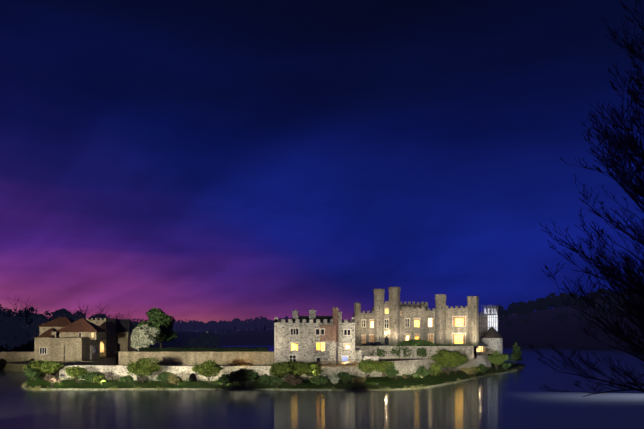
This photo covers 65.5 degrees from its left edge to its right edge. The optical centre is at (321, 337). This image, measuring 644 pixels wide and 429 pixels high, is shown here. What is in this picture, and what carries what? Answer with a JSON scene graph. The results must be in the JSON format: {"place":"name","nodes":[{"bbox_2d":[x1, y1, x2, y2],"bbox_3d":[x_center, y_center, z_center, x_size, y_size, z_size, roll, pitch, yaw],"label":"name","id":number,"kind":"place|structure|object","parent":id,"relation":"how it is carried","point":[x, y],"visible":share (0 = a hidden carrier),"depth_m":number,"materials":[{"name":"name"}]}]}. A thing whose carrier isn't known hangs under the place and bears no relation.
{"place":"outdoors","nodes":[
{"label":"outdoors","id":0,"kind":"place"},
{"bbox_2d":[5,353,506,365],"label":"terrace","id":1,"kind":"structure","parent":0,"point":[107,361],"depth_m":141.00,"materials":[{"name":"stone"}]},
{"bbox_2d":[34,318,137,361],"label":"gatehouse","id":2,"kind":"object","parent":1,"relation":"on","point":[67,347],"visible":0.83,"depth_m":153.90,"materials":[{"name":"stone"}]},
{"bbox_2d":[39,332,96,359],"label":"window frames","id":3,"kind":"structure","parent":2,"relation":"attached to","point":[90,348],"depth_m":153.97,"materials":[{"name":"wood"}]},
{"bbox_2d":[40,333,119,353],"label":"windows","id":4,"kind":"structure","parent":3,"relation":"in","point":[94,348],"depth_m":157.75,"materials":[{"name":"yellow glass"}]},
{"bbox_2d":[36,317,134,337],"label":"gatehouse roofs","id":5,"kind":"structure","parent":2,"relation":"attached to","point":[85,325],"depth_m":159.35,"materials":[{"name":"brown tile"}]},
{"bbox_2d":[115,350,273,364],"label":"stone wall","id":6,"kind":"structure","parent":1,"relation":"on","point":[220,358],"depth_m":128.32,"materials":[{"name":"stone"}]},
{"bbox_2d":[139,347,268,351],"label":"lawn","id":7,"kind":"structure","parent":1,"relation":"on","point":[207,349],"depth_m":135.31,"materials":[{"name":"green plant"}]},
{"bbox_2d":[314,361,356,366],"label":"railing","id":8,"kind":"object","parent":1,"relation":"on","point":[344,364],"depth_m":122.50,"materials":[{"name":"beige stone"}]},
{"bbox_2d":[355,350,361,362],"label":"link wall","id":9,"kind":"structure","parent":1,"relation":"on","point":[358,356],"depth_m":132.12,"materials":[{"name":"stone"}]},
{"bbox_2d":[362,356,378,361],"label":"wall","id":10,"kind":"structure","parent":1,"relation":"on","point":[367,357],"depth_m":134.14,"materials":[{"name":"stone"}]},
{"bbox_2d":[355,346,476,358],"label":"terrace wall","id":11,"kind":"structure","parent":1,"relation":"on","point":[470,351],"depth_m":157.40,"materials":[{"name":"stone"}]},
{"bbox_2d":[477,342,488,355],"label":"garden pavilion","id":12,"kind":"structure","parent":1,"relation":"on","point":[481,349],"depth_m":179.55,"materials":[{"name":"stone"}]},
{"bbox_2d":[481,338,502,353],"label":"wall","id":13,"kind":"structure","parent":1,"relation":"on","point":[494,344],"depth_m":191.67,"materials":[{"name":"stone"}]},
{"bbox_2d":[481,327,502,337],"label":"roof","id":14,"kind":"structure","parent":13,"relation":"on","point":[491,332],"depth_m":192.92,"materials":[{"name":"tile"}]},
{"bbox_2d":[25,361,524,390],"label":"island bank","id":15,"kind":"structure","parent":0,"point":[398,381],"depth_m":116.03,"materials":[{"name":"green plant"}]},
{"bbox_2d":[189,373,196,380],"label":"archway","id":16,"kind":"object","parent":15,"relation":"on","point":[193,376],"depth_m":120.06,"materials":[{"name":"black"}]},
{"bbox_2d":[51,377,422,385],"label":"floodlights","id":17,"kind":"object","parent":15,"relation":"on","point":[221,384],"visible":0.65,"depth_m":112.71,"materials":[{"name":"black"}]},
{"bbox_2d":[21,366,523,390],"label":"waterside reeds","id":18,"kind":"object","parent":15,"relation":"on","point":[113,388],"visible":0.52,"depth_m":108.44,"materials":[{"name":"green plant"}]},
{"bbox_2d":[55,355,490,380],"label":"revetment wall","id":19,"kind":"structure","parent":15,"relation":"on","point":[184,373],"depth_m":123.66,"materials":[{"name":"stone"}]},
{"bbox_2d":[23,367,522,390],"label":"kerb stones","id":20,"kind":"object","parent":15,"relation":"on","point":[304,389],"visible":0.46,"depth_m":108.57,"materials":[{"name":"grey stone"}]},
{"bbox_2d":[23,335,523,388],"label":"island planting","id":21,"kind":"object","parent":15,"relation":"on","point":[35,370],"depth_m":116.83,"materials":[{"name":"green plant"}]},
{"bbox_2d":[130,307,177,349],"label":"island trees","id":22,"kind":"object","parent":21,"relation":"attached to","point":[153,328],"visible":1,"depth_m":170.65,"materials":[{"name":"green plant"}]},
{"bbox_2d":[479,305,497,341],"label":"tower","id":23,"kind":"structure","parent":15,"relation":"on","point":[488,321],"depth_m":203.16,"materials":[{"name":"stone"}]},
{"bbox_2d":[274,307,354,364],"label":"castle building","id":24,"kind":"structure","parent":0,"point":[306,338],"depth_m":127.48,"materials":[{"name":"grey stone"}]},
{"bbox_2d":[285,316,348,322],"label":"maiden's tower roof","id":25,"kind":"structure","parent":24,"relation":"attached to","point":[321,318],"depth_m":131.42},
{"bbox_2d":[289,328,350,360],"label":"window frames","id":26,"kind":"structure","parent":24,"relation":"attached to","point":[292,358],"depth_m":127.55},
{"bbox_2d":[290,329,349,362],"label":"windows","id":27,"kind":"structure","parent":26,"relation":"in","point":[318,344],"depth_m":127.79,"materials":[{"name":"yellow glass"}]},
{"bbox_2d":[0,345,643,428],"bbox_3d":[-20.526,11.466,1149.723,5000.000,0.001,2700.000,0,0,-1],"label":"lake water","id":28,"kind":"structure","parent":0,"point":[520,399],"depth_m":84.26,"materials":[{"name":"liquid"}]},
{"bbox_2d":[603,394,643,398],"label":"light reflection","id":29,"kind":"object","parent":28,"relation":"on","point":[628,395],"depth_m":95.30,"materials":[{"name":"grey liquid"}]},
{"bbox_2d":[0,301,643,350],"bbox_3d":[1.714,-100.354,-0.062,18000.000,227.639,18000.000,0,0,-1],"label":"ground","id":30,"kind":"structure","parent":0,"point":[541,329],"depth_m":578.46,"materials":[{"name":"plant"}]},
{"bbox_2d":[0,351,33,370],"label":"bridge","id":31,"kind":"structure","parent":30,"relation":"on","point":[10,356],"depth_m":168.97,"materials":[{"name":"stone"}]},
{"bbox_2d":[169,316,289,331],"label":"trees","id":32,"kind":"object","parent":30,"relation":"on","point":[230,326],"visible":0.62,"depth_m":922.18,"materials":[{"name":"plant"}]},
{"bbox_2d":[0,295,628,350],"bbox_3d":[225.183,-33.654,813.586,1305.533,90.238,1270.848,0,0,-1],"label":"distant trunks","id":33,"kind":"object","parent":30,"relation":"on","point":[27,315],"visible":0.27,"depth_m":265.11,"materials":[{"name":"plant"}]},
{"bbox_2d":[0,288,642,349],"bbox_3d":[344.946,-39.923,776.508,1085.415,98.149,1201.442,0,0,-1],"label":"distant woods","id":34,"kind":"object","parent":30,"relation":"on","point":[10,329],"visible":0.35,"depth_m":325.74,"materials":[{"name":"plant"}]},
{"bbox_2d":[528,0,643,396],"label":"bare tree","id":35,"kind":"object","parent":30,"relation":"on","point":[627,142],"visible":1,"depth_m":20.94,"materials":[{"name":"black plant"}]},
{"bbox_2d":[0,0,643,322],"label":"sky","id":36,"kind":"structure","parent":0,"point":[204,161],"materials":[{"name":"blue"}]},
{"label":"upper terrace lawn","id":37,"kind":"structure","parent":0,"visible":0},
{"bbox_2d":[363,342,383,344],"bbox_3d":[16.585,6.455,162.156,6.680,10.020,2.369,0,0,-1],"label":"hedge","id":38,"kind":"object","parent":37,"relation":"on","point":[372,343],"visible":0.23,"depth_m":161.35,"materials":[{"name":"green plant"}]},
{"bbox_2d":[353,287,478,347],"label":"castle","id":39,"kind":"structure","parent":37,"relation":"on","point":[442,329],"depth_m":164.63,"materials":[{"name":"stone"}]},
{"bbox_2d":[361,308,465,342],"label":"window frames","id":40,"kind":"structure","parent":39,"relation":"attached to","point":[454,320],"depth_m":165.17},
{"bbox_2d":[362,305,474,344],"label":"windows","id":41,"kind":"structure","parent":40,"relation":"in","point":[417,324],"depth_m":165.51,"materials":[{"name":"yellow glass"}]},
{"bbox_2d":[396,339,450,345],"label":"terrace hedge","id":42,"kind":"object","parent":37,"relation":"on","point":[416,342],"visible":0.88,"depth_m":159.41,"materials":[{"name":"green plant"}]}
]}

